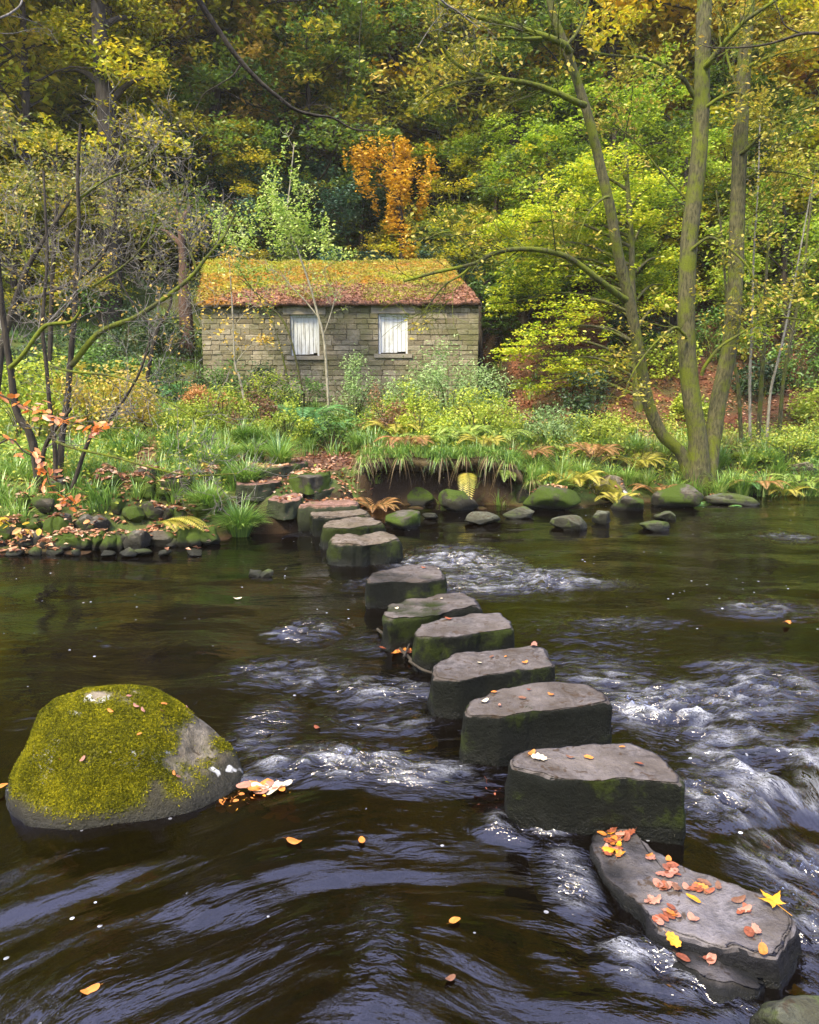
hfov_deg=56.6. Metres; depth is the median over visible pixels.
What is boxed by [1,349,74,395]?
shrub
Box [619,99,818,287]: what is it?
woodland tree
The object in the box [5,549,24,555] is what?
rock
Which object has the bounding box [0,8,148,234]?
woodland tree
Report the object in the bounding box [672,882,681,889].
fallen leaf
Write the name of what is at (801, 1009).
rock
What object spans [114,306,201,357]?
shrub
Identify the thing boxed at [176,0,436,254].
woodland tree
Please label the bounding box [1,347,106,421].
shrub
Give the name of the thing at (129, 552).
rock
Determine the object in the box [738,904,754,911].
fallen leaf
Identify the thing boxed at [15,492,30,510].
rock
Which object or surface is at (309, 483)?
stone step
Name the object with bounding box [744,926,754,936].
fallen leaf
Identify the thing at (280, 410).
fern
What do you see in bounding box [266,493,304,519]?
stone step
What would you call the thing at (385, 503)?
fern
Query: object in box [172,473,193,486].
rock
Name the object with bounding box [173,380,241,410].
shrub
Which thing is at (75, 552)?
rock
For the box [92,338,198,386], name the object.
shrub
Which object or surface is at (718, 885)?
fallen leaf
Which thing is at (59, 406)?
shrub
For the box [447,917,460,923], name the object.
fallen leaf
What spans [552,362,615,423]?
shrub
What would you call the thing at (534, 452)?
fern
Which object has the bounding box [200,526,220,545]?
rock
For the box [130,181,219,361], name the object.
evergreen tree
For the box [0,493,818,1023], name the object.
water
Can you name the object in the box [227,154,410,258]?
woodland tree
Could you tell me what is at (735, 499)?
rock
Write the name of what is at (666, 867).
fallen leaf
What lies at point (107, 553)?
rock
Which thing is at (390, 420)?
shrub
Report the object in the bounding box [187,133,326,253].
woodland tree
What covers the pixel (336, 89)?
woodland tree
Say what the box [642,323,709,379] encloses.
shrub
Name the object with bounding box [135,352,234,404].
shrub
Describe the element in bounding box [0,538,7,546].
rock
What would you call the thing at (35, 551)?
rock
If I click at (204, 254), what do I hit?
woodland tree
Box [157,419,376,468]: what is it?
lawn grass
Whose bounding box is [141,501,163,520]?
rock
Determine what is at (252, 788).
fallen leaf
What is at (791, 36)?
overhanging branch
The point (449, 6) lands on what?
overhanging branch
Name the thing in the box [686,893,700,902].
fallen leaf
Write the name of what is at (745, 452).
fallen log
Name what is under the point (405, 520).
rock
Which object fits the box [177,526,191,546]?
rock
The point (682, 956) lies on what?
fallen leaf
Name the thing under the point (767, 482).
fern
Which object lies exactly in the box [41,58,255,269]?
woodland tree
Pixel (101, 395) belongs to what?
shrub
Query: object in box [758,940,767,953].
fallen leaf
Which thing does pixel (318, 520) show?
stepping stone
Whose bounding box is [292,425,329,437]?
fern
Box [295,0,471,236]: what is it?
woodland tree
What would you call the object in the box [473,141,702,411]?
layered beech
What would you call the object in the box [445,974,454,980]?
fallen leaf
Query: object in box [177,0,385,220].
woodland tree
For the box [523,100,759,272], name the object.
woodland tree
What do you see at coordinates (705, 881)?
fallen leaf
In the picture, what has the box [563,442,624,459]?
fern
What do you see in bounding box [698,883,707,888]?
fallen leaf
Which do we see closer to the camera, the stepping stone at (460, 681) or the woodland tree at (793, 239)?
the stepping stone at (460, 681)
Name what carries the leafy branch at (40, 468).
on the ground at (400, 484)
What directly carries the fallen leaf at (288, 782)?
on the water
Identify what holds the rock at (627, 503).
on the water
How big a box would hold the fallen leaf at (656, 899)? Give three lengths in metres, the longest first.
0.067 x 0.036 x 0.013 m
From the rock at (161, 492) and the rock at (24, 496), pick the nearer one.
the rock at (24, 496)
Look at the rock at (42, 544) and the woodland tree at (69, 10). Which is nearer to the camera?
the rock at (42, 544)
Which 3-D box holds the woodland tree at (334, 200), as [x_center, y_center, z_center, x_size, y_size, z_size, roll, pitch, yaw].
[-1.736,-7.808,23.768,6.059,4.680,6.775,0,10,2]
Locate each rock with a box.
[0,518,23,539]
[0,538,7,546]
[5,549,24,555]
[6,537,18,545]
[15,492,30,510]
[15,516,29,527]
[18,533,32,548]
[25,517,41,531]
[28,546,41,555]
[30,496,56,513]
[32,532,44,545]
[39,540,50,548]
[43,515,54,535]
[44,491,58,501]
[46,549,64,555]
[47,477,69,494]
[47,530,74,549]
[53,513,72,531]
[63,531,85,550]
[71,549,80,555]
[74,514,93,530]
[81,531,95,550]
[85,515,110,531]
[92,470,113,488]
[92,530,106,550]
[94,474,122,489]
[99,534,116,551]
[101,550,115,556]
[110,498,124,514]
[113,531,127,550]
[120,547,137,556]
[121,505,144,522]
[123,530,150,549]
[130,473,154,484]
[134,548,151,555]
[137,475,154,491]
[140,482,155,500]
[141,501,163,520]
[145,466,164,479]
[149,530,175,546]
[155,483,171,496]
[156,476,188,492]
[158,549,171,555]
[160,507,173,519]
[166,535,177,546]
[171,506,186,520]
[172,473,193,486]
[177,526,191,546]
[186,528,203,546]
[187,548,201,555]
[190,501,211,517]
[199,467,222,480]
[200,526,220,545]
[248,569,261,576]
[260,569,272,577]
[385,510,420,530]
[407,487,433,504]
[422,513,437,518]
[438,489,477,512]
[465,511,500,524]
[503,506,534,518]
[515,488,528,502]
[523,485,580,510]
[549,515,586,530]
[588,475,627,501]
[592,510,610,524]
[610,495,643,510]
[639,520,669,531]
[646,480,661,496]
[650,483,703,507]
[654,511,675,519]
[705,493,759,505]
[746,480,767,495]
[749,995,818,1023]
[786,461,817,478]
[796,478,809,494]
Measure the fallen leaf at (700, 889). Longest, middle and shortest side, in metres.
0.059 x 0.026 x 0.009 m
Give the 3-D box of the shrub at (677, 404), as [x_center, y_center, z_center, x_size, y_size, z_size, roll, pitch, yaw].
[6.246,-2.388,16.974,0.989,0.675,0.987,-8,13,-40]
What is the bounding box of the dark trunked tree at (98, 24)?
[29,0,181,326]
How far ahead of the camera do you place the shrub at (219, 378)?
16.00 m
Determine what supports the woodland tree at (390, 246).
on the ground at (400, 484)
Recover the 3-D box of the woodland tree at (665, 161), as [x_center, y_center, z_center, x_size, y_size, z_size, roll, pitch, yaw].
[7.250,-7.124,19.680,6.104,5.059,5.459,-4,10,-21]
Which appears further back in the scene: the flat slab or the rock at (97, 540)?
the rock at (97, 540)
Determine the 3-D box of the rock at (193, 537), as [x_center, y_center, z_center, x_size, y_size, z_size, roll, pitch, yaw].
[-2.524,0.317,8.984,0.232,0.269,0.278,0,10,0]
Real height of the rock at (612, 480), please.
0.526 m
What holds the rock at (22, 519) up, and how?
on the ground at (400, 484)
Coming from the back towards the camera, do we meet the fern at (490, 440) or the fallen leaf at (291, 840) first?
the fern at (490, 440)
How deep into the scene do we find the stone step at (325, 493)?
10.21 m
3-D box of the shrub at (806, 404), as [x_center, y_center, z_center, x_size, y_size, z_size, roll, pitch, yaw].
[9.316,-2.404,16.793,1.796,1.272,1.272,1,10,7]
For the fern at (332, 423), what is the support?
on the ground at (400, 484)
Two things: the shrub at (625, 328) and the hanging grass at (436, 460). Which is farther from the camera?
the shrub at (625, 328)
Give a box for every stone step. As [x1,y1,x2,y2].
[235,477,281,501]
[236,459,307,478]
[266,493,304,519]
[288,468,330,494]
[305,487,334,500]
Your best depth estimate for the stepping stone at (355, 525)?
8.84 m
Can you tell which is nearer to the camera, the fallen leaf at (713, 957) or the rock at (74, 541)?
the fallen leaf at (713, 957)
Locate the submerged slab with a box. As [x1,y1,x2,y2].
[672,950,764,1003]
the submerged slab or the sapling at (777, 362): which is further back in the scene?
the sapling at (777, 362)
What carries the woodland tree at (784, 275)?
on the ground at (400, 484)
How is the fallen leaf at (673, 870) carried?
on the flat slab
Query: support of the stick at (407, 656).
on the water
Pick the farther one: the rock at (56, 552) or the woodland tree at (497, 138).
the woodland tree at (497, 138)
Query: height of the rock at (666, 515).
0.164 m
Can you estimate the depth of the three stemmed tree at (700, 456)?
11.80 m
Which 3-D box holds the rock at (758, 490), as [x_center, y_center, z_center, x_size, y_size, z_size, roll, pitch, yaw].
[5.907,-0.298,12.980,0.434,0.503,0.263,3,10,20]
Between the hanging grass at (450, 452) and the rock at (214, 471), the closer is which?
the rock at (214, 471)
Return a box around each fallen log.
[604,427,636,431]
[730,451,785,469]
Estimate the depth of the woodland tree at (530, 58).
23.69 m
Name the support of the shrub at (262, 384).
on the ground at (400, 484)
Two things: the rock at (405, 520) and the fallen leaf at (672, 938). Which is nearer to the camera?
the fallen leaf at (672, 938)
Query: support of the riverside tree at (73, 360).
on the ground at (400, 484)
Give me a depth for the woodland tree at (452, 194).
25.69 m
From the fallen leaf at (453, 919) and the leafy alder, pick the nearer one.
the fallen leaf at (453, 919)
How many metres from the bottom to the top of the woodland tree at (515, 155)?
4.826 m
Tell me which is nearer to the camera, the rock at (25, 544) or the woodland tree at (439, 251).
the rock at (25, 544)
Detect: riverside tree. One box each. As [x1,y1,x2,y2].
[0,135,127,487]
[0,171,295,517]
[39,65,259,476]
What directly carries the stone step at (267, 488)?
on the ground at (400, 484)
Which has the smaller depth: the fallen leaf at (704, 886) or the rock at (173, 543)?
the fallen leaf at (704, 886)
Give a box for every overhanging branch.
[0,0,57,42]
[157,0,388,155]
[338,0,361,78]
[418,0,519,73]
[683,0,818,62]
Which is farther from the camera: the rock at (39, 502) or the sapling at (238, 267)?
the sapling at (238, 267)
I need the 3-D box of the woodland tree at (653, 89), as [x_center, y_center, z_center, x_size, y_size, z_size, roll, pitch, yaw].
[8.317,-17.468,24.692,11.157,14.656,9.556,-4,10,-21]
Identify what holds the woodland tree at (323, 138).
on the ground at (400, 484)
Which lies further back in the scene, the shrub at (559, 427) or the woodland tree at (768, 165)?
the woodland tree at (768, 165)
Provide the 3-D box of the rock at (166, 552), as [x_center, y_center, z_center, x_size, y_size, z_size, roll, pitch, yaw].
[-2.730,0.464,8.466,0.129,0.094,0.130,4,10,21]
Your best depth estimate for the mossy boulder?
3.37 m
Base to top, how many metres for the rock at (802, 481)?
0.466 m
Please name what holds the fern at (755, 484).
on the ground at (400, 484)
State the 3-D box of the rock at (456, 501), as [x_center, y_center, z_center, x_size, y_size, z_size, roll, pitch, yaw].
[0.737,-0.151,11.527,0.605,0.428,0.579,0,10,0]
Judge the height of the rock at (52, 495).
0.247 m
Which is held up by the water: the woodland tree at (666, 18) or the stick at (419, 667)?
the stick at (419, 667)
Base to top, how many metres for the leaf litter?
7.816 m
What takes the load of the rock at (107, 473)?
on the ground at (400, 484)
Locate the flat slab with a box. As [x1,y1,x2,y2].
[589,829,801,989]
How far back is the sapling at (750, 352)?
14.18 m
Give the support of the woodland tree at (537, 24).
on the ground at (400, 484)
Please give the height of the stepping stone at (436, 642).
0.689 m
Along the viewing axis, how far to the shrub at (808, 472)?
13.23 m
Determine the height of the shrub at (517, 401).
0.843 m
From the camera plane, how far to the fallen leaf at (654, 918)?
2.61 m
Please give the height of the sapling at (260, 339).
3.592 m
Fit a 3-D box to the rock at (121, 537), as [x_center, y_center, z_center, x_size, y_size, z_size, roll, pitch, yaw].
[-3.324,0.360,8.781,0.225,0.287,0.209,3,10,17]
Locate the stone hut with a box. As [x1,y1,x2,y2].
[191,256,481,407]
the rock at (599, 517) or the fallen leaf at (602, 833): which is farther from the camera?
the rock at (599, 517)
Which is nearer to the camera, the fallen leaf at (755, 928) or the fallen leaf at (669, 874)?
the fallen leaf at (755, 928)
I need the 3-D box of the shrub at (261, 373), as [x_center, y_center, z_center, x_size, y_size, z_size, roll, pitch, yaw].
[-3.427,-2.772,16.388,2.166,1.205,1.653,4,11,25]
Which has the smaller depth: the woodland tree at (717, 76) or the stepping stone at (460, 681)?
the stepping stone at (460, 681)
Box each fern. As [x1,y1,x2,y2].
[1,443,51,454]
[135,380,197,397]
[159,388,220,403]
[160,516,208,531]
[189,399,242,408]
[242,406,308,413]
[245,404,356,424]
[292,418,364,430]
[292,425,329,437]
[357,497,403,511]
[361,420,428,436]
[373,435,435,446]
[399,433,459,444]
[424,424,498,440]
[456,433,509,446]
[458,473,477,498]
[468,427,536,443]
[500,470,516,481]
[505,446,560,459]
[523,479,579,488]
[535,469,608,489]
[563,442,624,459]
[594,492,639,502]
[601,452,666,471]
[628,483,676,492]
[727,479,760,489]
[730,477,791,488]
[766,473,818,488]
[768,484,816,495]
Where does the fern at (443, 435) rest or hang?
on the ground at (400, 484)
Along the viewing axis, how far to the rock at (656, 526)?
9.91 m
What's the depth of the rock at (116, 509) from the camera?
9.32 m
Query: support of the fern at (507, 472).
hanging from the turf overhang
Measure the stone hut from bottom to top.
4.123 m
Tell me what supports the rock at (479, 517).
on the water
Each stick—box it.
[376,628,411,664]
[402,643,409,658]
[408,660,431,673]
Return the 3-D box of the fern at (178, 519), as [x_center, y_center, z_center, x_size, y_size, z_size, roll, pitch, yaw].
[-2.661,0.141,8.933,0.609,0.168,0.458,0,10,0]
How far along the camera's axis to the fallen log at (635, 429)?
15.48 m
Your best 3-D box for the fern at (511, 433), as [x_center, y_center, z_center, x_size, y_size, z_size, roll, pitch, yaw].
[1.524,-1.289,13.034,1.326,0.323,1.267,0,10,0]
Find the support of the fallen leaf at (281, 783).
on the water
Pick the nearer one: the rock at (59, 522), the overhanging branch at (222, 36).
the overhanging branch at (222, 36)
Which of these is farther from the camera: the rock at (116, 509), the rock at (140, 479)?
the rock at (140, 479)
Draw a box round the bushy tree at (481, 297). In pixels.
[466,261,566,402]
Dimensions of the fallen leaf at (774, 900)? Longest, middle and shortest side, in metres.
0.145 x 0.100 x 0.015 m
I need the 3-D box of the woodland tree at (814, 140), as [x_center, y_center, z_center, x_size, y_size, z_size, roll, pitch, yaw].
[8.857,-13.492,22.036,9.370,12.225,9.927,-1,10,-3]
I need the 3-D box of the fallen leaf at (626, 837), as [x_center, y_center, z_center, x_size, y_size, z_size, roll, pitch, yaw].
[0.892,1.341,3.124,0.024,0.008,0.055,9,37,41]
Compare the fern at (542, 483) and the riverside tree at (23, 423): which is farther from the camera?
the fern at (542, 483)
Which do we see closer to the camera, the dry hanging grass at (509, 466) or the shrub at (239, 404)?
the dry hanging grass at (509, 466)
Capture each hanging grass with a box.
[346,445,541,499]
[349,435,555,480]
[351,447,552,490]
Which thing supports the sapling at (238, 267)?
on the ground at (400, 484)
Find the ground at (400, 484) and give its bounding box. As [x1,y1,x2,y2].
[0,36,818,554]
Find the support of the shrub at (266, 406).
on the ground at (400, 484)
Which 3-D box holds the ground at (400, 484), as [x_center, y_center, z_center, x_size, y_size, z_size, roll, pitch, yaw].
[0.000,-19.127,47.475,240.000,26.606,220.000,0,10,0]
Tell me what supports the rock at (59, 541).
on the water
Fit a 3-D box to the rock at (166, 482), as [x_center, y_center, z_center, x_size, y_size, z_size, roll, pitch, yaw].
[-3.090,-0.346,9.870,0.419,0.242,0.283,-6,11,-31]
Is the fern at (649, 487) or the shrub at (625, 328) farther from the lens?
the shrub at (625, 328)
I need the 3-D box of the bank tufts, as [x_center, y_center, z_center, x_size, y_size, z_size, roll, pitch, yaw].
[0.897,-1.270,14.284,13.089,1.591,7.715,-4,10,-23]
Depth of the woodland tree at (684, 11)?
21.47 m
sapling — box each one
[167,239,285,415]
[206,125,357,412]
[215,252,306,408]
[699,162,769,442]
[717,125,812,444]
[725,151,804,439]
[745,149,818,445]
[773,145,818,434]
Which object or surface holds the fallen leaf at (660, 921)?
on the flat slab
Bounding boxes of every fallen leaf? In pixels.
[80,983,99,994]
[236,781,251,787]
[248,786,262,790]
[250,781,261,785]
[253,786,267,793]
[266,785,278,794]
[272,782,286,786]
[280,779,291,785]
[286,837,301,843]
[358,836,364,842]
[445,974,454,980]
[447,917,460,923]
[531,753,548,759]
[597,831,607,835]
[602,846,614,852]
[615,849,621,857]
[623,832,629,841]
[625,828,635,834]
[649,894,660,903]
[652,914,660,921]
[652,915,664,925]
[653,878,663,887]
[655,871,664,875]
[659,914,668,920]
[661,863,669,869]
[664,872,674,877]
[666,903,675,908]
[666,907,677,915]
[666,931,681,947]
[669,867,678,874]
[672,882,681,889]
[676,953,689,961]
[682,882,689,889]
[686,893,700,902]
[687,912,694,919]
[692,884,704,892]
[697,878,711,885]
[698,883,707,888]
[706,952,716,964]
[715,879,721,888]
[727,895,745,902]
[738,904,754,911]
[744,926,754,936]
[751,922,761,932]
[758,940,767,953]
[760,889,791,915]
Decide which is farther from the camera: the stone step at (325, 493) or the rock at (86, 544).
the stone step at (325, 493)
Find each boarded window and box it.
[283,307,325,359]
[371,306,414,357]
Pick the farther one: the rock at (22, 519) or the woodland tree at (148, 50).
the woodland tree at (148, 50)
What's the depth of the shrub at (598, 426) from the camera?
13.78 m
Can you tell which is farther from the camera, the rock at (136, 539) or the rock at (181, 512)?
the rock at (181, 512)
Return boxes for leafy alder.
[0,118,123,388]
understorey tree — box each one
[0,87,219,390]
[12,190,224,430]
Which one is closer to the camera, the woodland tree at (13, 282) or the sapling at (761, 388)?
the sapling at (761, 388)
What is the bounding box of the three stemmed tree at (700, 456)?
[354,0,818,496]
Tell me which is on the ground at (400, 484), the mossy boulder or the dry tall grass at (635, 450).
the dry tall grass at (635, 450)
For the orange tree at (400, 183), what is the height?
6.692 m
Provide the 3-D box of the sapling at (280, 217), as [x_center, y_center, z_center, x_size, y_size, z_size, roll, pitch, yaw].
[-2.632,-4.831,15.813,3.161,6.169,1.538,0,10,0]
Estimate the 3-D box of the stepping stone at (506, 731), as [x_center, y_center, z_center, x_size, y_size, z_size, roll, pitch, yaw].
[0.637,1.304,4.040,0.940,0.702,0.425,-2,10,-13]
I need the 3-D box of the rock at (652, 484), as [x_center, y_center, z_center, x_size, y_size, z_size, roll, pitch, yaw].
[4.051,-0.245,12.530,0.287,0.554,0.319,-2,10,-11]
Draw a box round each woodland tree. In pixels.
[0,0,163,224]
[0,0,195,303]
[0,0,212,266]
[0,0,272,168]
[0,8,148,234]
[0,55,233,268]
[0,128,98,253]
[0,164,151,310]
[0,167,135,330]
[2,0,338,233]
[3,0,203,112]
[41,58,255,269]
[41,125,187,266]
[60,116,264,259]
[67,92,334,262]
[112,0,342,195]
[123,146,260,262]
[138,163,339,300]
[143,19,432,154]
[168,0,428,268]
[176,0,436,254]
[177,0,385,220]
[178,0,432,166]
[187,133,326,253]
[189,223,325,260]
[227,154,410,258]
[278,0,505,210]
[283,167,450,261]
[290,0,548,244]
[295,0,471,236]
[313,223,474,260]
[317,249,408,353]
[344,214,495,272]
[363,0,688,159]
[365,0,637,215]
[368,4,556,157]
[368,246,397,259]
[374,237,512,347]
[384,159,483,265]
[404,134,567,286]
[410,90,621,220]
[412,139,631,332]
[416,0,631,197]
[471,124,682,297]
[485,0,724,161]
[487,41,712,301]
[499,0,774,130]
[504,76,663,199]
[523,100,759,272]
[549,0,818,210]
[562,0,818,125]
[567,125,818,326]
[604,132,761,250]
[613,179,779,297]
[616,36,818,254]
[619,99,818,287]
[636,5,817,112]
[639,0,818,289]
[675,0,818,133]
[682,127,818,289]
[704,166,818,356]
[749,155,818,282]
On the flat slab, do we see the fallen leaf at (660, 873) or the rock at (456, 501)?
the fallen leaf at (660, 873)
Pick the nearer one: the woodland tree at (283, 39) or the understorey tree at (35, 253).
the understorey tree at (35, 253)
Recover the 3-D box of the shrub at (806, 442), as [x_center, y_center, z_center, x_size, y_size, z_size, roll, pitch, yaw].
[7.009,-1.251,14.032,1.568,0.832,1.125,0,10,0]
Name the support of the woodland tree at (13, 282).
on the ground at (400, 484)
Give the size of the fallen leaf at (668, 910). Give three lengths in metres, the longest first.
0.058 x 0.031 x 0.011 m
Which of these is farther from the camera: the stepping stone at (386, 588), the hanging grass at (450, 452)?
the hanging grass at (450, 452)
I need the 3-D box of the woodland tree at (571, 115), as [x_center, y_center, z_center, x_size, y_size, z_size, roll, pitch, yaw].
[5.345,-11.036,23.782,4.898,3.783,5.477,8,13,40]
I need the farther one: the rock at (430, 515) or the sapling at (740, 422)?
the sapling at (740, 422)
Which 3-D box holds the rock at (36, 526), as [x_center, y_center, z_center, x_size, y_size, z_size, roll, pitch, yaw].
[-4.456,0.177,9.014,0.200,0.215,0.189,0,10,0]
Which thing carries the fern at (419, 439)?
on the turf overhang
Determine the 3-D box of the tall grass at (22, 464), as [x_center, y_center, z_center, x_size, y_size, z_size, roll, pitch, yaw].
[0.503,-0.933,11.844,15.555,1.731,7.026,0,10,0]
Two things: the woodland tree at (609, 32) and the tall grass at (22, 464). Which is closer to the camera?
the tall grass at (22, 464)
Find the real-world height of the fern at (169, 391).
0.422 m
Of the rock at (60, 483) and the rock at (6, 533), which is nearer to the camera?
the rock at (6, 533)
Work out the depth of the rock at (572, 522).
9.94 m
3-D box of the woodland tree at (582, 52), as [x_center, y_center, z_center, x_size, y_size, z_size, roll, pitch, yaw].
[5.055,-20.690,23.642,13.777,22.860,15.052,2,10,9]
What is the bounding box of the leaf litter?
[0,200,818,550]
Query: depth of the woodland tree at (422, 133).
26.82 m
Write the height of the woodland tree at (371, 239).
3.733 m
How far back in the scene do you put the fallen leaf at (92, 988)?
2.38 m
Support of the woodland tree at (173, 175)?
on the ground at (400, 484)
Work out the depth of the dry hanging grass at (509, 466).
11.58 m
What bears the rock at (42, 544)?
on the ground at (400, 484)
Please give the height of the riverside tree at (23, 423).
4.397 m
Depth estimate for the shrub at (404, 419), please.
13.27 m
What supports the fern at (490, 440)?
on the turf overhang
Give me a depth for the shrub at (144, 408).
13.29 m
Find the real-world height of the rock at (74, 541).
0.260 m
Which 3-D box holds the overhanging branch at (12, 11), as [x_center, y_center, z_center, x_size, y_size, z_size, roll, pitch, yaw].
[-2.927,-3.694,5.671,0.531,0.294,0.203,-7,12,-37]
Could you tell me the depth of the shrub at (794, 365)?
18.16 m
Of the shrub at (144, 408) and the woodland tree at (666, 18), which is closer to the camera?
the shrub at (144, 408)
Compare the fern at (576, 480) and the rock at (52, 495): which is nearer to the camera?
the rock at (52, 495)
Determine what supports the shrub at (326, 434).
on the ground at (400, 484)
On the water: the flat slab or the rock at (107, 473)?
the flat slab
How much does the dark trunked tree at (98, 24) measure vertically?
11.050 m
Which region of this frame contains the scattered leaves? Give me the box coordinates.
[0,448,761,551]
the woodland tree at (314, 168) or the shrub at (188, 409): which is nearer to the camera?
the shrub at (188, 409)
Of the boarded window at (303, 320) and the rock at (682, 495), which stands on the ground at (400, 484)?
the rock at (682, 495)
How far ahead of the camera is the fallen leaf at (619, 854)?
3.00 m
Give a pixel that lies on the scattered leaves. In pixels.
(47, 538)
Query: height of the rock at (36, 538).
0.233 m
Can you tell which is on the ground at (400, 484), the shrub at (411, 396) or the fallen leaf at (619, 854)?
the shrub at (411, 396)
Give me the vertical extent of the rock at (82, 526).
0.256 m
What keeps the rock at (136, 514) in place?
on the ground at (400, 484)
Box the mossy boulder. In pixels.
[5,684,242,829]
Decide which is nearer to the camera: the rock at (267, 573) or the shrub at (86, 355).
the rock at (267, 573)
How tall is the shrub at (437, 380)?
1.770 m
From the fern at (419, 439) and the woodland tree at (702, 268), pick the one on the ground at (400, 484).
the woodland tree at (702, 268)
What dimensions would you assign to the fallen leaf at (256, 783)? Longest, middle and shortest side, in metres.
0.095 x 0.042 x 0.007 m
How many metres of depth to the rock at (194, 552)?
8.45 m
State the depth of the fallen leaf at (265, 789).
3.54 m
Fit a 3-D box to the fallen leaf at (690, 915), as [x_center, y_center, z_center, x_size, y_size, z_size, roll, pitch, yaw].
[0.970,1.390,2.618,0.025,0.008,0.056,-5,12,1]
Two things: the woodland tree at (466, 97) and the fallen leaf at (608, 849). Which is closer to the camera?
the fallen leaf at (608, 849)
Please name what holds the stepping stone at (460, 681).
on the ground at (400, 484)
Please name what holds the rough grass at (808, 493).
on the ground at (400, 484)
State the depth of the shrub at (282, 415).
12.93 m
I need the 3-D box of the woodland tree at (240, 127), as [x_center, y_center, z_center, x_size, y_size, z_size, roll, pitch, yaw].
[-6.038,-9.173,22.457,6.066,4.685,6.783,6,11,32]
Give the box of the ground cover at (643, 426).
[0,372,818,522]
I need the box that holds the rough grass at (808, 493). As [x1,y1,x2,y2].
[0,267,818,497]
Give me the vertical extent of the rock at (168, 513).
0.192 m
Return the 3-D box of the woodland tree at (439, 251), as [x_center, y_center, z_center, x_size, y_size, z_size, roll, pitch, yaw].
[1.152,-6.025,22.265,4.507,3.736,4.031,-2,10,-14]
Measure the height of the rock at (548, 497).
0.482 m
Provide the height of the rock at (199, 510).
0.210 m
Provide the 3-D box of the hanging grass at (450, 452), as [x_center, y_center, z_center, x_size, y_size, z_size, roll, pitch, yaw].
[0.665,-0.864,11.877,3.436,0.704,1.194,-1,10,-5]
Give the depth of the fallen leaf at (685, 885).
2.79 m
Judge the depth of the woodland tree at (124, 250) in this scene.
21.95 m
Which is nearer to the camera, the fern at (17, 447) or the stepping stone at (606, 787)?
the stepping stone at (606, 787)
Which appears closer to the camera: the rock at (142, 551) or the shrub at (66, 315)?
the rock at (142, 551)
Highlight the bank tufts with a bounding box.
[89,402,818,537]
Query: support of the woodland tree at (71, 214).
on the ground at (400, 484)
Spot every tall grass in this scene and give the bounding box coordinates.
[0,397,816,517]
[506,426,818,498]
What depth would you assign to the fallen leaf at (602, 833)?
3.17 m
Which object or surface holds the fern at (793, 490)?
on the ground at (400, 484)
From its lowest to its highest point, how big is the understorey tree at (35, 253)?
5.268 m
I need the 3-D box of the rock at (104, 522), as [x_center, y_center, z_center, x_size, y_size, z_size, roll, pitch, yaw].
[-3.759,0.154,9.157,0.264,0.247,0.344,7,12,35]
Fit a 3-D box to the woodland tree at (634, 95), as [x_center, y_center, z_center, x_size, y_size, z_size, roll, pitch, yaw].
[5.105,-8.320,20.043,6.299,5.837,7.043,-2,10,-14]
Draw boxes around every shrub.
[0,355,91,442]
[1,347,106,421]
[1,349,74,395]
[3,326,120,380]
[20,264,132,318]
[40,345,167,439]
[43,339,162,386]
[63,301,181,360]
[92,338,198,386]
[111,365,161,430]
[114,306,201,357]
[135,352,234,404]
[145,396,230,435]
[172,354,264,405]
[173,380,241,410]
[182,382,257,431]
[199,357,297,405]
[225,383,295,432]
[233,367,303,418]
[247,395,319,443]
[267,369,341,417]
[300,410,366,451]
[321,343,380,420]
[346,380,418,435]
[363,332,523,417]
[383,376,441,418]
[384,399,457,438]
[436,383,536,437]
[488,396,536,427]
[509,403,598,447]
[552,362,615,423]
[562,410,635,449]
[597,302,677,350]
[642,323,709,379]
[664,390,709,418]
[674,302,761,360]
[729,358,796,396]
[755,422,818,465]
[756,331,818,388]
[781,454,818,492]
[784,374,818,426]
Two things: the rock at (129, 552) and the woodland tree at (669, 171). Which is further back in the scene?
the woodland tree at (669, 171)
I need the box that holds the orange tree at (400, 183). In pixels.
[342,134,440,259]
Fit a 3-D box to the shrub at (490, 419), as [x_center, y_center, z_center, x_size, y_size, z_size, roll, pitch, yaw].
[1.248,-1.800,13.531,1.890,0.988,1.535,4,10,23]
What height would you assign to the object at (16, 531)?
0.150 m
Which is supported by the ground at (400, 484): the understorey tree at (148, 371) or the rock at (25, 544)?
the understorey tree at (148, 371)
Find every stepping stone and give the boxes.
[297,499,359,531]
[309,509,370,536]
[319,517,385,548]
[326,531,403,566]
[365,564,446,608]
[380,592,482,651]
[412,612,513,673]
[426,645,554,719]
[459,682,612,765]
[504,743,685,844]
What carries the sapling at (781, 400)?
on the ground at (400, 484)
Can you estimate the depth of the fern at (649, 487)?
12.36 m
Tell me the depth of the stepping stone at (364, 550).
7.92 m
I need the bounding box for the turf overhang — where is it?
[362,452,522,484]
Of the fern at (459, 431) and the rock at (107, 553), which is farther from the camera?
the fern at (459, 431)
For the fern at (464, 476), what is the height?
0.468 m
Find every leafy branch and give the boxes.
[0,391,112,437]
[0,435,89,523]
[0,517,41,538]
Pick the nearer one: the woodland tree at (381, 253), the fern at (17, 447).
the fern at (17, 447)
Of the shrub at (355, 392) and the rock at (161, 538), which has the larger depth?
the shrub at (355, 392)
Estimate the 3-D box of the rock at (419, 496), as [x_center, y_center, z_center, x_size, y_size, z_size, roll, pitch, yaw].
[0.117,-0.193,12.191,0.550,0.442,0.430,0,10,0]
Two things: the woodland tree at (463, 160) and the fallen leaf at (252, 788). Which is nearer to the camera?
the fallen leaf at (252, 788)
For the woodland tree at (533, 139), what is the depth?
19.77 m

